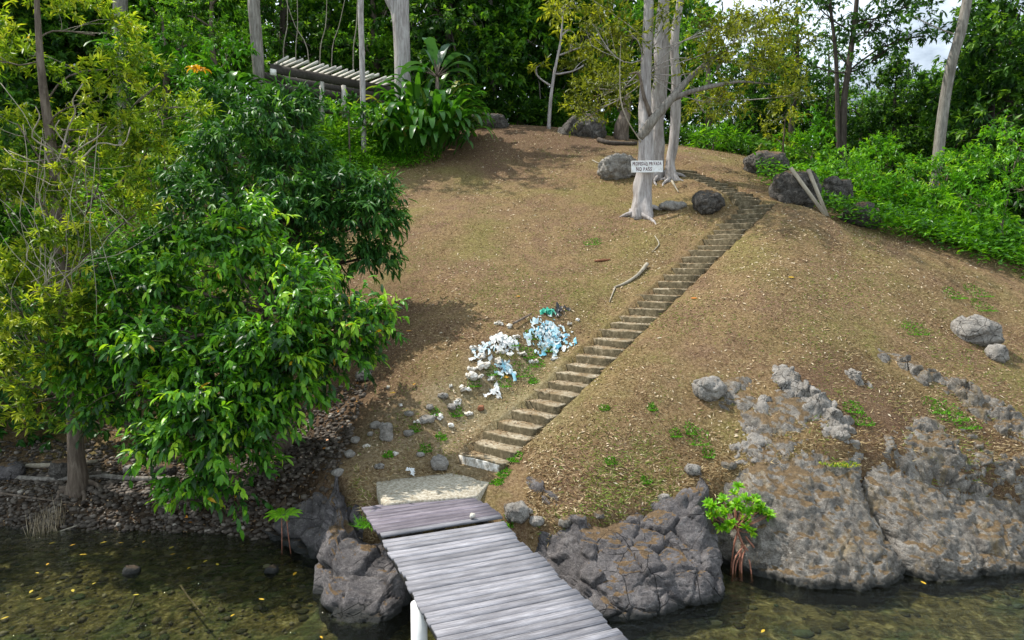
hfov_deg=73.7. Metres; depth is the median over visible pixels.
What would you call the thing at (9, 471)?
boulder
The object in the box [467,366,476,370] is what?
white stone
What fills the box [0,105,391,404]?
ground cover
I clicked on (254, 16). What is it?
forest tree
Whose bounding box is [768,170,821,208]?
boulder
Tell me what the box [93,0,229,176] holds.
forest tree
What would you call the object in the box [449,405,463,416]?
weed
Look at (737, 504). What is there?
mangrove sapling
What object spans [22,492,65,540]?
dry stalk tuft
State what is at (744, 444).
rock outcrop
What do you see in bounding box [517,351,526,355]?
white stone
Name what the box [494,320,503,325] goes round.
white stone
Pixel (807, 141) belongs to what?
leafy shrub
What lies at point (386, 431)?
boulder
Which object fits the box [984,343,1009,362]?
boulder
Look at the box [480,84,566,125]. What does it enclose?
bush
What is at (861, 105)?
forest tree
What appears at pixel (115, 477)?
driftwood log
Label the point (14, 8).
forest tree
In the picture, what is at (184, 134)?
leaf plant
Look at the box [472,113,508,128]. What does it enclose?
boulder
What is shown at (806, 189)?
leaning board
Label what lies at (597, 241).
weed
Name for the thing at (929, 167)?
leafy shrub
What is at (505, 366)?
plastic rag
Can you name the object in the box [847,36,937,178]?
forest tree
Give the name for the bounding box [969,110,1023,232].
leafy shrub
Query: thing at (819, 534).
rock outcrop
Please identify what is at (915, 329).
weed
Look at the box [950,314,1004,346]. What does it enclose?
boulder
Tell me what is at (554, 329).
plastic rag
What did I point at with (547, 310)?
plastic bag
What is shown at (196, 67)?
bromeliad
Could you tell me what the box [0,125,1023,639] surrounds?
ground
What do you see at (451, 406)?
grey stone
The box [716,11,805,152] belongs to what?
forest tree
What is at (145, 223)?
bush
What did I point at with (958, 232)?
ground cover
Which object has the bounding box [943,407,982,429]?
weed
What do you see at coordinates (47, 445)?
bush
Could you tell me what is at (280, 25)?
forest tree
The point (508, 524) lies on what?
weed
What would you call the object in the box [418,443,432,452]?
weed
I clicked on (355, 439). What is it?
grey stone
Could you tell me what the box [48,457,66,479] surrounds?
boulder
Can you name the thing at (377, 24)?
forest tree
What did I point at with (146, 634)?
underwater stones
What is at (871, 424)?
weed
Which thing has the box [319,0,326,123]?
bare stem
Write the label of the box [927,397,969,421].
weed
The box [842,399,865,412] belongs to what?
weed
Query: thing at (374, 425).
grey stone
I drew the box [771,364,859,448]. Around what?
rock outcrop
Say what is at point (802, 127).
forest tree
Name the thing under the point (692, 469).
boulder
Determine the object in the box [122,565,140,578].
boulder
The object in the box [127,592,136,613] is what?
sunken branch
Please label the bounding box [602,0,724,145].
forest tree
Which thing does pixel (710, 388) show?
boulder
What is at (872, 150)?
leafy shrub
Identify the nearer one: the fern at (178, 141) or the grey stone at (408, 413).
the grey stone at (408, 413)
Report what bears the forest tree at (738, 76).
on the ground at (512, 487)
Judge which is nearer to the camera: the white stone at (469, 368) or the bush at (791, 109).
the white stone at (469, 368)
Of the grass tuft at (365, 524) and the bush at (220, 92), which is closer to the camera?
the grass tuft at (365, 524)
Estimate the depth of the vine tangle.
12.73 m
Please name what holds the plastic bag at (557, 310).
on the ground at (512, 487)
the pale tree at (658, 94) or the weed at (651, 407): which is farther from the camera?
the pale tree at (658, 94)
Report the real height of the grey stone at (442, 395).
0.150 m
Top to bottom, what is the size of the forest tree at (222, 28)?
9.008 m
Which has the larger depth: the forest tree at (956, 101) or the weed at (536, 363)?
the forest tree at (956, 101)
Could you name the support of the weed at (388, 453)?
on the ground at (512, 487)
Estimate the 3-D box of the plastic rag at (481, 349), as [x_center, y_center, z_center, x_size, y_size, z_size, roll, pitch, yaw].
[-0.706,0.768,15.594,0.561,0.542,0.634,1,5,15]
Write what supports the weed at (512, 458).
on the ground at (512, 487)
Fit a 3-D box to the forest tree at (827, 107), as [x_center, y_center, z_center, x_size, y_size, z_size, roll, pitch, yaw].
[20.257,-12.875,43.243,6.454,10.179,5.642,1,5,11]
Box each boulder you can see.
[0,460,25,480]
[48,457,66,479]
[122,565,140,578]
[123,465,130,472]
[153,463,176,474]
[264,564,278,577]
[355,369,370,381]
[379,422,392,441]
[430,454,448,470]
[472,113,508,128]
[505,500,529,523]
[557,113,606,138]
[597,153,636,179]
[659,200,686,210]
[684,463,700,475]
[691,190,724,214]
[691,376,727,401]
[743,150,789,175]
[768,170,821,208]
[822,176,853,208]
[840,202,880,229]
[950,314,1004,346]
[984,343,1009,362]
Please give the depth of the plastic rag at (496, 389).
14.92 m
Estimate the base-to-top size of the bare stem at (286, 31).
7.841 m
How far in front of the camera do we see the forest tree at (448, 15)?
37.46 m
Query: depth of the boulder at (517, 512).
11.44 m
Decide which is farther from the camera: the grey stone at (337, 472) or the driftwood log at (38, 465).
the driftwood log at (38, 465)
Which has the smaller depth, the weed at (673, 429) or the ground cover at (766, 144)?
the weed at (673, 429)
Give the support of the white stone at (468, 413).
on the ground at (512, 487)
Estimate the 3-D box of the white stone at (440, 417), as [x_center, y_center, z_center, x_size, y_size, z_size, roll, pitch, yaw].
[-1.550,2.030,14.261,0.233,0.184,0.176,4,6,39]
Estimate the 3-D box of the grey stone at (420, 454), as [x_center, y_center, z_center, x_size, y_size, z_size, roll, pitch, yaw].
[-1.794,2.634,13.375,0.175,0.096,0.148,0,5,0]
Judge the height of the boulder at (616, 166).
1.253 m
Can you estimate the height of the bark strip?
0.101 m
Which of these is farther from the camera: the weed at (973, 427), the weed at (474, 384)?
the weed at (474, 384)
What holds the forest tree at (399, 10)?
on the ground at (512, 487)
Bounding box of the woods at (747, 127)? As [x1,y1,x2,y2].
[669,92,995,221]
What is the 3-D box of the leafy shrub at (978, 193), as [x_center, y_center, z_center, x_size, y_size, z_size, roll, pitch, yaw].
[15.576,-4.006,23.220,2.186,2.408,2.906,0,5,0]
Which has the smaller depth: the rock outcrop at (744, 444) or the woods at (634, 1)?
the rock outcrop at (744, 444)
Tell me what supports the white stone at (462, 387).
on the ground at (512, 487)
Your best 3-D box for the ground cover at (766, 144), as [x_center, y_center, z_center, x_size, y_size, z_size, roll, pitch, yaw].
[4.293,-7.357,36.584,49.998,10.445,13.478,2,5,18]
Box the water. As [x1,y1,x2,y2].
[0,527,1023,639]
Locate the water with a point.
(102, 562)
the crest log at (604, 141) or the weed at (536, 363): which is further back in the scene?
the crest log at (604, 141)
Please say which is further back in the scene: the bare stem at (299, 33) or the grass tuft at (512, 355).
the bare stem at (299, 33)
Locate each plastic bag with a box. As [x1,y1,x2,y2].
[540,307,555,315]
[544,302,570,316]
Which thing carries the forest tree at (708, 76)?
on the ground at (512, 487)
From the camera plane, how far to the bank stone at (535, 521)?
11.43 m
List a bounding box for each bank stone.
[529,516,543,526]
[558,516,571,527]
[594,511,604,518]
[657,493,669,499]
[721,460,736,469]
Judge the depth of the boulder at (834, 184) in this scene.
23.77 m
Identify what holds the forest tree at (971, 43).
on the ground at (512, 487)
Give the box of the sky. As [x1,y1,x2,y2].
[154,0,1023,146]
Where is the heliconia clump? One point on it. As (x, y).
(423, 119)
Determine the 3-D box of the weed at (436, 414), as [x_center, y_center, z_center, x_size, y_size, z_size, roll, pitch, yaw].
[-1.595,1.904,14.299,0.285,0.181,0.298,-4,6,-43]
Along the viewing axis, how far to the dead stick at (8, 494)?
14.11 m
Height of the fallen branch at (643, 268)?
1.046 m
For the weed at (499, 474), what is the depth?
12.68 m
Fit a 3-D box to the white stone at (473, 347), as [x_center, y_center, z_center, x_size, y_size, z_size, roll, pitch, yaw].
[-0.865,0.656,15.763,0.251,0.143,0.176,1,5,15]
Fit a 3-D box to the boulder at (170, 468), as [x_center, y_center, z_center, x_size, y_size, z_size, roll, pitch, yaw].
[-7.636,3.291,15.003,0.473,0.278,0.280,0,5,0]
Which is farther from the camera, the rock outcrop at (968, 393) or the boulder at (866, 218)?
the boulder at (866, 218)
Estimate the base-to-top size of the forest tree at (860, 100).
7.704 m
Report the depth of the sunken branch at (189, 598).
10.80 m
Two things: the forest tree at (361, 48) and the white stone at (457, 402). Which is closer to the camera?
the white stone at (457, 402)
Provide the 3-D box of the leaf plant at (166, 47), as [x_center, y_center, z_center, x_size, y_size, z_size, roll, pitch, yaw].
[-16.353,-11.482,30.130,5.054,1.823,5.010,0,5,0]
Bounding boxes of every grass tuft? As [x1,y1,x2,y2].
[348,511,381,532]
[492,337,519,359]
[531,331,554,349]
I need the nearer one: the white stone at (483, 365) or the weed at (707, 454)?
the weed at (707, 454)
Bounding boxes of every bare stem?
[283,0,287,96]
[286,0,309,68]
[295,0,297,77]
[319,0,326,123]
[331,0,344,74]
[353,0,357,77]
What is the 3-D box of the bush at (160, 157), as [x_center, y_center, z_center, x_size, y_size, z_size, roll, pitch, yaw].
[-9.913,-1.859,18.929,2.291,6.861,3.963,0,5,0]
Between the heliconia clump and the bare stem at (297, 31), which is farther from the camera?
the bare stem at (297, 31)
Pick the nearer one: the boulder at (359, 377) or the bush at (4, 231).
the boulder at (359, 377)
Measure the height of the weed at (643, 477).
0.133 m
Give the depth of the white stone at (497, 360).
15.42 m
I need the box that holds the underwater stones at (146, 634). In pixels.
[0,550,402,639]
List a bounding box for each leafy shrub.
[772,126,854,177]
[821,144,900,197]
[844,130,915,180]
[863,172,934,213]
[890,150,977,211]
[907,191,993,246]
[926,168,1013,223]
[937,142,1006,219]
[967,202,1023,258]
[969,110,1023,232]
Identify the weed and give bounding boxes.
[382,450,393,457]
[408,423,422,431]
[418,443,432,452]
[429,408,442,415]
[435,432,446,440]
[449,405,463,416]
[467,379,481,386]
[487,364,497,375]
[490,477,504,485]
[494,372,512,387]
[496,466,511,476]
[502,515,513,527]
[506,450,522,461]
[511,361,532,377]
[519,346,537,357]
[526,355,545,367]
[527,377,538,383]
[583,238,602,244]
[598,404,609,410]
[604,456,616,464]
[640,474,652,483]
[646,401,658,410]
[669,427,682,437]
[683,420,697,434]
[686,426,711,445]
[700,446,715,458]
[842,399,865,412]
[851,411,875,425]
[901,319,929,334]
[921,396,950,413]
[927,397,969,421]
[942,286,968,298]
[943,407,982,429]
[964,283,994,296]
[970,297,997,311]
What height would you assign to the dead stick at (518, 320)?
0.250 m
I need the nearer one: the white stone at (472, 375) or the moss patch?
the moss patch
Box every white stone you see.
[434,413,442,419]
[453,398,461,405]
[459,384,471,391]
[464,411,472,416]
[465,371,483,380]
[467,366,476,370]
[469,345,477,350]
[476,361,490,369]
[487,375,495,380]
[493,357,501,363]
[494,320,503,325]
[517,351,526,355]
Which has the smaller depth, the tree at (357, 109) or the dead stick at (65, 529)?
the dead stick at (65, 529)
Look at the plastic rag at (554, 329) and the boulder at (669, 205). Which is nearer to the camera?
the plastic rag at (554, 329)
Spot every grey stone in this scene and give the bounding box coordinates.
[331,468,343,476]
[344,449,354,457]
[350,436,359,443]
[369,421,380,428]
[374,463,384,468]
[403,430,413,436]
[404,410,413,415]
[416,452,424,456]
[419,414,434,423]
[426,404,433,409]
[437,392,448,398]
[447,403,455,410]
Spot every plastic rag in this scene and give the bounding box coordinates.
[406,467,415,475]
[469,341,494,364]
[483,383,501,397]
[490,332,518,355]
[494,360,516,380]
[518,315,576,356]
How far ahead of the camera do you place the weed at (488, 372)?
15.25 m
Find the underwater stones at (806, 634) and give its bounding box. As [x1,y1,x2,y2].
[666,579,1023,639]
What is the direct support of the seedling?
on the water
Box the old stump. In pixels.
[613,92,630,140]
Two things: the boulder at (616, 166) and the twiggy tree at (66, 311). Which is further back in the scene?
the boulder at (616, 166)
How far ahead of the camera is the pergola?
31.81 m
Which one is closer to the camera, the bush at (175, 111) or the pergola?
the bush at (175, 111)
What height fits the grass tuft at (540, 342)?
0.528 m
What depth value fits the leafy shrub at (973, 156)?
24.70 m
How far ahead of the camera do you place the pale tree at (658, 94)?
25.22 m
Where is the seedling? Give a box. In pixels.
[263,508,302,553]
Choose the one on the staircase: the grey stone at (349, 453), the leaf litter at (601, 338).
the leaf litter at (601, 338)
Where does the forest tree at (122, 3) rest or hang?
on the ground at (512, 487)
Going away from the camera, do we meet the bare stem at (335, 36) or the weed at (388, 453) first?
the weed at (388, 453)
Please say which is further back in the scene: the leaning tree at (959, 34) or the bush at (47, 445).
the leaning tree at (959, 34)
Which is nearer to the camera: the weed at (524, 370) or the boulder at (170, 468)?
the boulder at (170, 468)
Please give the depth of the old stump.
34.01 m
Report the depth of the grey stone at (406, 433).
13.67 m
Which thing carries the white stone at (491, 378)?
on the ground at (512, 487)
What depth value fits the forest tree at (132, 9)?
34.10 m
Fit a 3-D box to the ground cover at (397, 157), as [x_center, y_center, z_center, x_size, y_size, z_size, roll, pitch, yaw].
[-6.702,-8.030,31.597,7.342,4.141,7.658,0,5,0]
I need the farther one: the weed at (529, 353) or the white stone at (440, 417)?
the weed at (529, 353)
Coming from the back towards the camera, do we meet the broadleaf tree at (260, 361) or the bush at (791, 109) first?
the bush at (791, 109)
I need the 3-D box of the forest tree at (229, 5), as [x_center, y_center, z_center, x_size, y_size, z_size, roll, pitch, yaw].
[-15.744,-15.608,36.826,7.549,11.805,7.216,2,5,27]
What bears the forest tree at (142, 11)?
on the ground at (512, 487)
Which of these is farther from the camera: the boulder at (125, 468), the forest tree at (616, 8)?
the forest tree at (616, 8)
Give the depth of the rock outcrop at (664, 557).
10.79 m
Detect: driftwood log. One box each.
[14,474,100,480]
[25,459,97,467]
[100,473,178,481]
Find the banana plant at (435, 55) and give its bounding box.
[395,37,476,150]
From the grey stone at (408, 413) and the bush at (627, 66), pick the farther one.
the bush at (627, 66)
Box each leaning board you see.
[789,167,826,215]
[806,169,828,216]
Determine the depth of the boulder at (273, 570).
11.54 m
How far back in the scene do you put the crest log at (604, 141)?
31.56 m
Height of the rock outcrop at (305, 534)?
2.195 m
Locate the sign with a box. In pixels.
[631,160,662,172]
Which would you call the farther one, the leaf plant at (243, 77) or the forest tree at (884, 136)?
the forest tree at (884, 136)
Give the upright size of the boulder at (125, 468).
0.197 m
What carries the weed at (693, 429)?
on the ground at (512, 487)
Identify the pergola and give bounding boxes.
[251,56,393,121]
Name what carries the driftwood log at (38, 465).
on the ground at (512, 487)
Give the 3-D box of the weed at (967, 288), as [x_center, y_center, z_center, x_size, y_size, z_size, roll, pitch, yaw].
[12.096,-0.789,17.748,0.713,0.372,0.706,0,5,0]
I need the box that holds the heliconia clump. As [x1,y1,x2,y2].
[354,62,497,159]
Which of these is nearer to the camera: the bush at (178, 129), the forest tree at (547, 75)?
the bush at (178, 129)
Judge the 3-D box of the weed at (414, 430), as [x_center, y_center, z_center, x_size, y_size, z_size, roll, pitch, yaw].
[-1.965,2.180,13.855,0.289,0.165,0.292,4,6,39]
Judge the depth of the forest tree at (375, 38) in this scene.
38.70 m
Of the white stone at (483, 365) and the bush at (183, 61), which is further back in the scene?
the bush at (183, 61)
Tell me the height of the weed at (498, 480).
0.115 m
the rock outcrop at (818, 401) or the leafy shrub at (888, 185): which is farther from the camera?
the leafy shrub at (888, 185)
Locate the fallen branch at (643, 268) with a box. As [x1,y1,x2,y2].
[609,262,648,301]
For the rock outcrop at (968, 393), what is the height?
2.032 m
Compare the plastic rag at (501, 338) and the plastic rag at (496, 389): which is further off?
the plastic rag at (501, 338)
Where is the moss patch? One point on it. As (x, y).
(845, 464)
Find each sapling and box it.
[524,0,596,128]
[702,481,775,580]
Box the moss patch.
[818,460,859,467]
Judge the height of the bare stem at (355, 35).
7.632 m
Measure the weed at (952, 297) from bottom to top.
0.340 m
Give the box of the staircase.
[458,170,774,471]
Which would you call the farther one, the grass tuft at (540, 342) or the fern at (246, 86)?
the fern at (246, 86)
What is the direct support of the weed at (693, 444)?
on the ground at (512, 487)
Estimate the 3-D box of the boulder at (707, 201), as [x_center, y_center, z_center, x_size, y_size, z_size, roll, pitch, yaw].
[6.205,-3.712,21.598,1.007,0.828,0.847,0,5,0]
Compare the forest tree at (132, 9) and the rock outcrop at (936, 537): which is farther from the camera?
the forest tree at (132, 9)
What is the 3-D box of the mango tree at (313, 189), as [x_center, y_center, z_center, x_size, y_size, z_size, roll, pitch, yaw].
[-6.689,-2.652,17.735,8.414,7.889,4.071,0,5,0]
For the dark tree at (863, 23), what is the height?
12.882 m
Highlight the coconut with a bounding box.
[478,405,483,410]
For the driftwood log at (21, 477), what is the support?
on the ground at (512, 487)
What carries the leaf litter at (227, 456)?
on the ground at (512, 487)
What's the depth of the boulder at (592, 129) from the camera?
33.35 m
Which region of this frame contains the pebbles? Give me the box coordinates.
[0,370,372,639]
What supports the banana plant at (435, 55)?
on the ground at (512, 487)
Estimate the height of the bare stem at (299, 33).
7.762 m
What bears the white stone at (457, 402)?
on the ground at (512, 487)
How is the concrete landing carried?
on the ground at (512, 487)
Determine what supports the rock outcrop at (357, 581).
on the ground at (512, 487)
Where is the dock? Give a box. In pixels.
[361,498,627,639]
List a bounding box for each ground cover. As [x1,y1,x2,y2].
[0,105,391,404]
[286,120,442,177]
[314,102,1023,236]
[754,152,1023,277]
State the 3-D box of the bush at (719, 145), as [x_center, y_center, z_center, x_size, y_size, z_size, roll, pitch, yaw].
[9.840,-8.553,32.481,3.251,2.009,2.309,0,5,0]
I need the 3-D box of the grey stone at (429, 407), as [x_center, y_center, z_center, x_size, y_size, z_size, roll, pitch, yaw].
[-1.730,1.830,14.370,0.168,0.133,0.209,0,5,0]
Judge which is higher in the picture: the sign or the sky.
the sky
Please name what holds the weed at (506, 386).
on the ground at (512, 487)
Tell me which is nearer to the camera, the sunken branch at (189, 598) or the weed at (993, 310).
the sunken branch at (189, 598)
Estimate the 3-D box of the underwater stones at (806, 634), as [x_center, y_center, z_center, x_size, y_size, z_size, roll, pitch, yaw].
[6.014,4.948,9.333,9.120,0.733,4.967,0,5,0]
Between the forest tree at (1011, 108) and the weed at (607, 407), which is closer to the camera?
the weed at (607, 407)
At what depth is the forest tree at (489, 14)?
38.07 m
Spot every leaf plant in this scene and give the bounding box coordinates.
[84,26,185,77]
[119,129,204,163]
[177,53,275,105]
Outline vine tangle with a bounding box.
[0,83,170,359]
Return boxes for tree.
[0,0,98,158]
[0,0,136,151]
[0,0,211,505]
[0,75,42,294]
[9,0,175,134]
[27,180,411,539]
[72,70,417,326]
[76,0,207,134]
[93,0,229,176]
[97,0,249,136]
[113,0,133,170]
[143,0,282,136]
[143,0,291,108]
[232,0,356,99]
[248,0,264,138]
[270,0,392,126]
[308,0,429,119]
[312,88,385,167]
[348,0,466,107]
[358,0,366,159]
[382,0,525,110]
[385,0,410,122]
[426,0,559,125]
[473,0,592,125]
[522,0,640,135]
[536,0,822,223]
[558,0,697,184]
[572,0,669,138]
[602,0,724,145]
[660,0,767,185]
[668,2,762,149]
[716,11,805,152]
[717,55,779,155]
[738,0,853,165]
[748,51,833,155]
[781,32,880,158]
[782,0,951,175]
[814,84,870,164]
[819,79,891,183]
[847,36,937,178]
[849,88,912,162]
[883,67,949,183]
[885,64,982,192]
[895,0,971,206]
[895,0,1023,220]
[940,14,1023,219]
[946,0,1023,225]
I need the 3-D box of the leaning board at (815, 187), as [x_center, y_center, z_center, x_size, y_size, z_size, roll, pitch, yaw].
[9.658,-4.026,21.576,0.120,1.663,0.041,-14,-15,-3]
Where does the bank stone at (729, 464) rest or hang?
on the ground at (512, 487)
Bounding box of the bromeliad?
[185,64,211,73]
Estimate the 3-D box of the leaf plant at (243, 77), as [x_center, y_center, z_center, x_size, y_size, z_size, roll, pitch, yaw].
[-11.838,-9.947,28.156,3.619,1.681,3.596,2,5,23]
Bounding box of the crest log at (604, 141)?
[597,137,636,145]
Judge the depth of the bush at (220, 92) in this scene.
25.20 m
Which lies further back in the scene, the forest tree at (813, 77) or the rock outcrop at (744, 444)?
the forest tree at (813, 77)
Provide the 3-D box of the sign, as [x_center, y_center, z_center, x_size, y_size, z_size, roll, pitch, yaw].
[4.327,-4.915,21.861,1.020,0.370,0.029,-1,5,-3]
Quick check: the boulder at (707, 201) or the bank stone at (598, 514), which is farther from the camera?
the boulder at (707, 201)
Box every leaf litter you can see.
[1,310,423,550]
[462,169,766,457]
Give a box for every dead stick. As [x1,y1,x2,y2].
[0,492,74,503]
[52,525,76,534]
[512,313,531,324]
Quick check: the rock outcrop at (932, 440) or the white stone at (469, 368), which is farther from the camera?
the white stone at (469, 368)
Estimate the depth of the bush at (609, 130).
36.55 m
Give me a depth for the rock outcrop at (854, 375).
13.79 m
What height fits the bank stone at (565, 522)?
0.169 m
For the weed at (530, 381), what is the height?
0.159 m
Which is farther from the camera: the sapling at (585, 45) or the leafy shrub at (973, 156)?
the sapling at (585, 45)
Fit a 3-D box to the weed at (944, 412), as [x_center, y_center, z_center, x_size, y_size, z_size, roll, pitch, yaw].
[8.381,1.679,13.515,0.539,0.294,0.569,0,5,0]
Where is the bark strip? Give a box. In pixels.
[594,259,610,261]
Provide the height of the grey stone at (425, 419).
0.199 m
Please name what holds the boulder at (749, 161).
on the ground at (512, 487)
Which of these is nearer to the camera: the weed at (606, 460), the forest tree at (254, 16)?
the weed at (606, 460)
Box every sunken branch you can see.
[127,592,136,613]
[180,585,204,616]
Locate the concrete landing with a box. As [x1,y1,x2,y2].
[376,473,488,505]
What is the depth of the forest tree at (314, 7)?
40.04 m
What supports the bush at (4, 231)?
on the ground at (512, 487)
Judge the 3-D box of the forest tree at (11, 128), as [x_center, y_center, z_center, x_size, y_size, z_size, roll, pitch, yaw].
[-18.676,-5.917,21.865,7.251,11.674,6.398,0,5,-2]
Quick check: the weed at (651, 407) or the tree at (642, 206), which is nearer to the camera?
the weed at (651, 407)
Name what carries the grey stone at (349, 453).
on the ground at (512, 487)
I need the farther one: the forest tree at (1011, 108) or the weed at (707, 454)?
the forest tree at (1011, 108)
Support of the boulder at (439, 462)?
on the ground at (512, 487)
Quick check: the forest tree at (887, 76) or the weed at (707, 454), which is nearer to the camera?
the weed at (707, 454)
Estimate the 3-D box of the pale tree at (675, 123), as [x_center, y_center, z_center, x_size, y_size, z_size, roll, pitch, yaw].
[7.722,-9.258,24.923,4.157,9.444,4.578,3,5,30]
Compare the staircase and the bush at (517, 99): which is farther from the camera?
the bush at (517, 99)
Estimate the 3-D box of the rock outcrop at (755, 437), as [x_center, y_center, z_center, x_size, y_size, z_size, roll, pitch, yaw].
[5.558,3.008,12.708,2.720,3.182,2.616,0,5,0]
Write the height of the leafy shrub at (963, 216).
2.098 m
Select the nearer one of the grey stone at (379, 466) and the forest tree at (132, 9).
the grey stone at (379, 466)
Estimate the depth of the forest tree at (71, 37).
32.08 m
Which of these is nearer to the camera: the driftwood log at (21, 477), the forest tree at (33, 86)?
the driftwood log at (21, 477)
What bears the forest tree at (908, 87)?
on the ground at (512, 487)
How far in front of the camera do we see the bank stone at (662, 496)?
11.90 m
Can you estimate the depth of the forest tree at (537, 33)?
39.04 m
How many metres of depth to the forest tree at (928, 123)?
37.16 m
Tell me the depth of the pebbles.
13.66 m
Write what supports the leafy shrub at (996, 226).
on the ground at (512, 487)
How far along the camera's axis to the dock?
8.78 m
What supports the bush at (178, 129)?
on the ground at (512, 487)
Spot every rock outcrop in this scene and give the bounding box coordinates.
[262,492,363,568]
[312,466,422,639]
[526,466,724,639]
[708,440,760,484]
[715,376,904,607]
[742,394,863,464]
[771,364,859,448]
[844,368,872,387]
[861,462,1023,595]
[870,415,1023,499]
[875,347,1023,452]
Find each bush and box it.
[0,148,119,339]
[0,286,235,454]
[86,134,202,304]
[112,83,225,233]
[124,207,199,292]
[139,28,260,135]
[171,78,256,200]
[184,75,243,217]
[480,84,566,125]
[557,28,640,112]
[572,105,619,135]
[684,121,752,152]
[756,78,821,152]
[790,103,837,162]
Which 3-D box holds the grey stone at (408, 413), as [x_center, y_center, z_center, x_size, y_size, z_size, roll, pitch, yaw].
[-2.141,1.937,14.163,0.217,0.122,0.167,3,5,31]
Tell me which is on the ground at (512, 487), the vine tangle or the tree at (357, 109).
the tree at (357, 109)
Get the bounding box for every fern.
[152,138,201,154]
[237,82,278,93]
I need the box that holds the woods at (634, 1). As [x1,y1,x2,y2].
[10,0,737,153]
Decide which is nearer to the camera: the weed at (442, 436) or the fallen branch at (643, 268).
the weed at (442, 436)

